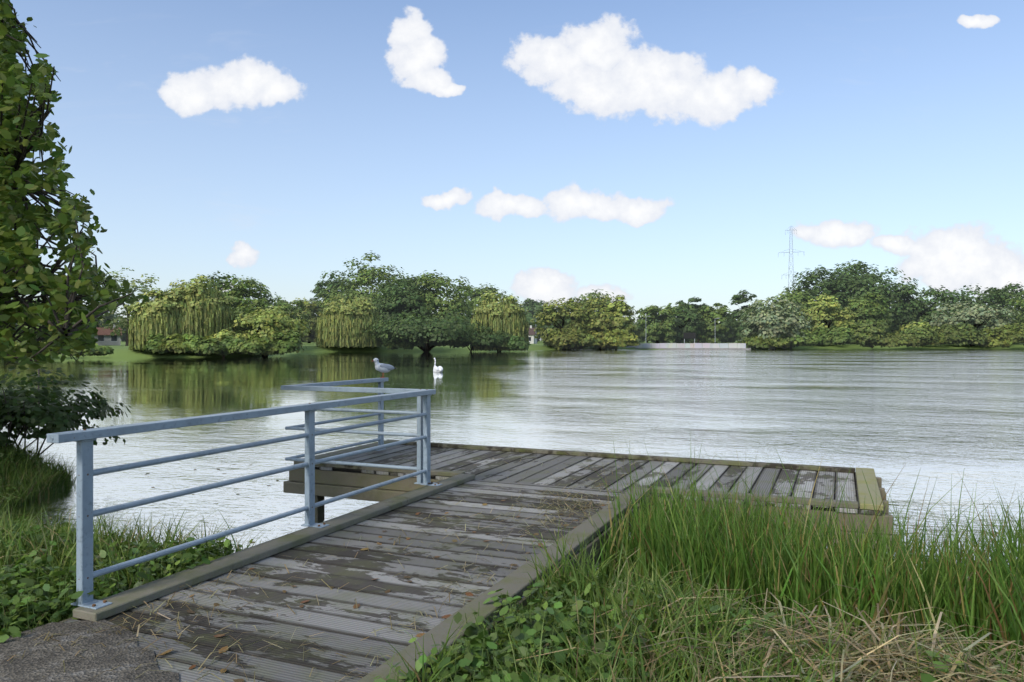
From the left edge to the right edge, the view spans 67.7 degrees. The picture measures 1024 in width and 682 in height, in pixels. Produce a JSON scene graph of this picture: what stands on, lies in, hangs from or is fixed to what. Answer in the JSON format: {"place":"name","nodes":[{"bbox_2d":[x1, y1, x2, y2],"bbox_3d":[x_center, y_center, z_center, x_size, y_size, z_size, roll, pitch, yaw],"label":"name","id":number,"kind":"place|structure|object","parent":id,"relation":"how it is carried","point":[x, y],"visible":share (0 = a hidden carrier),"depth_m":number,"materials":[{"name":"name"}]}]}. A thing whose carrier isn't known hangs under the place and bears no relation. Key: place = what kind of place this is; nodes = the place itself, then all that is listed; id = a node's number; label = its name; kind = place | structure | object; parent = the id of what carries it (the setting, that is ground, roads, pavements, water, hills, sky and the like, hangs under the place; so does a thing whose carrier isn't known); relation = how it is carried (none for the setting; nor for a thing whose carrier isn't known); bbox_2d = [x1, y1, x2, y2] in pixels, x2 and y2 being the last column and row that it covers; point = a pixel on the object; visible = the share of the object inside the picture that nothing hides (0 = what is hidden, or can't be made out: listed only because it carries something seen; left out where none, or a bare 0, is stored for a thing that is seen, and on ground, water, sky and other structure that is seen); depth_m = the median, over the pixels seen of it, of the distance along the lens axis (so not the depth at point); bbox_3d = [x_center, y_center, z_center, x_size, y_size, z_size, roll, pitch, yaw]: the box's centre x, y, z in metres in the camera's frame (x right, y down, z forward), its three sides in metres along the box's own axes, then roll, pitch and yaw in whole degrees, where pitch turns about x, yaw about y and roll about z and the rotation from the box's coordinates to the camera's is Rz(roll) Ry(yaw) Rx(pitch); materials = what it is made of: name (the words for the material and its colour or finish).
{"place":"outdoors","nodes":[
{"label":"outdoors","id":0,"kind":"place"},
{"bbox_2d":[75,457,881,681],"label":"jetty board gap","id":1,"kind":"object","parent":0,"point":[432,477],"depth_m":8.31,"materials":[{"name":"grey wood"}]},
{"bbox_2d":[0,349,1023,580],"bbox_3d":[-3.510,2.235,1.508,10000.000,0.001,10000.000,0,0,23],"label":"lake water","id":2,"kind":"structure","parent":0,"point":[887,415],"depth_m":22.91,"materials":[{"name":"grey liquid"}]},
{"bbox_2d":[31,464,278,542],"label":"floating leaves","id":3,"kind":"object","parent":2,"relation":"on","point":[193,494],"visible":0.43,"depth_m":12.01,"materials":[{"name":"plant"}]},
{"bbox_2d":[433,358,442,371],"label":"swan","id":4,"kind":"object","parent":2,"relation":"in","point":[438,369],"visible":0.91,"depth_m":54.47,"materials":[{"name":"white"}]},
{"bbox_2d":[60,468,897,681],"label":"jetty beams","id":5,"kind":"structure","parent":2,"relation":"in","point":[332,483],"depth_m":9.15,"materials":[{"name":"brown wood"}]},
{"bbox_2d":[63,479,645,681],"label":"jetty walkway boards","id":6,"kind":"object","parent":5,"relation":"on","point":[340,618],"visible":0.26,"depth_m":4.84,"materials":[{"name":"grey wood"}]},
{"bbox_2d":[0,619,178,681],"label":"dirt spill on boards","id":7,"kind":"object","parent":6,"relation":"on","point":[40,660],"visible":0.97,"depth_m":3.76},
{"bbox_2d":[160,490,604,681],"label":"fallen leaves","id":8,"kind":"object","parent":5,"relation":"on","point":[301,606],"visible":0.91,"depth_m":4.72,"materials":[{"name":"brown plant"}]},
{"bbox_2d":[6,447,893,681],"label":"dry grass","id":9,"kind":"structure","parent":5,"relation":"on","point":[539,508],"depth_m":4.66,"materials":[{"name":"beige plant"}]},
{"bbox_2d":[73,440,883,681],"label":"jetty kerbs","id":10,"kind":"structure","parent":5,"relation":"on","point":[515,583],"depth_m":5.92,"materials":[{"name":"grey wood"}]},
{"bbox_2d":[47,377,441,609],"bbox_3d":[-1.699,1.019,7.569,1.943,1.012,6.627,0,0,-1],"label":"jetty railing","id":11,"kind":"object","parent":10,"relation":"on","point":[86,472],"visible":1,"depth_m":5.86,"materials":[{"name":"grey metal"}]},
{"bbox_2d":[373,358,396,377],"bbox_3d":[-1.807,0.379,10.820,0.420,0.279,0.138,0,0,-38],"label":"gull on rail","id":12,"kind":"object","parent":11,"relation":"on","point":[382,368],"visible":1,"depth_m":10.74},
{"bbox_2d":[294,445,880,515],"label":"jetty platform boards","id":13,"kind":"object","parent":5,"relation":"on","point":[486,467],"visible":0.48,"depth_m":9.16,"materials":[{"name":"grey wood"}]},
{"bbox_2d":[10,0,1023,339],"label":"sky","id":14,"kind":"structure","parent":0,"point":[660,153],"materials":[{"name":"blue"}]},
{"bbox_2d":[24,340,1023,681],"bbox_3d":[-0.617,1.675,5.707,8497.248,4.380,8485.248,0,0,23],"label":"ground","id":15,"kind":"structure","parent":0,"point":[122,350],"depth_m":166.73,"materials":[{"name":"green plant"}]},
{"bbox_2d":[0,366,130,457],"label":"bush","id":16,"kind":"object","parent":15,"relation":"on","point":[54,415],"depth_m":11.77,"materials":[{"name":"green plant"}]},
{"bbox_2d":[0,0,150,369],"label":"tree","id":17,"kind":"object","parent":15,"relation":"on","point":[13,75],"depth_m":6.74,"materials":[{"name":"green plant"}]},
{"bbox_2d":[94,325,121,344],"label":"house","id":18,"kind":"structure","parent":15,"relation":"on","point":[104,337],"depth_m":165.29,"materials":[{"name":"white paint"}]},
{"bbox_2d":[0,444,1023,681],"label":"bank weed","id":19,"kind":"object","parent":15,"relation":"on","point":[473,658],"depth_m":4.15,"materials":[{"name":"green plant"}]},
{"bbox_2d":[0,435,1023,681],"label":"bank grass and reeds","id":20,"kind":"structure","parent":15,"relation":"on","point":[844,605],"depth_m":4.72,"materials":[{"name":"green plant"}]},
{"bbox_2d":[11,250,1023,356],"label":"trees","id":21,"kind":"object","parent":15,"relation":"on","point":[348,313],"depth_m":199.31,"materials":[{"name":"green plant"}]},
{"bbox_2d":[14,322,1023,357],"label":"shore scrub foliage","id":22,"kind":"object","parent":15,"relation":"on","point":[1006,335],"visible":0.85,"depth_m":182.17,"materials":[{"name":"green plant"}]},
{"bbox_2d":[528,325,537,343],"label":"house","id":23,"kind":"structure","parent":15,"relation":"on","point":[532,340],"depth_m":250.34,"materials":[{"name":"paint"}]},
{"bbox_2d":[646,316,718,342],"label":"sports field furniture","id":24,"kind":"object","parent":15,"relation":"on","point":[689,335],"visible":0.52,"depth_m":215.64,"materials":[{"name":"metal"}]},
{"bbox_2d":[626,343,750,349],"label":"graffiti quay wall","id":25,"kind":"structure","parent":15,"relation":"on","point":[704,346],"depth_m":196.81,"materials":[{"name":"concrete"}]},
{"bbox_2d":[781,228,802,286],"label":"power pylon","id":26,"kind":"object","parent":15,"relation":"on","point":[790,256],"visible":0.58,"depth_m":379.42,"materials":[{"name":"metal"}]}
]}

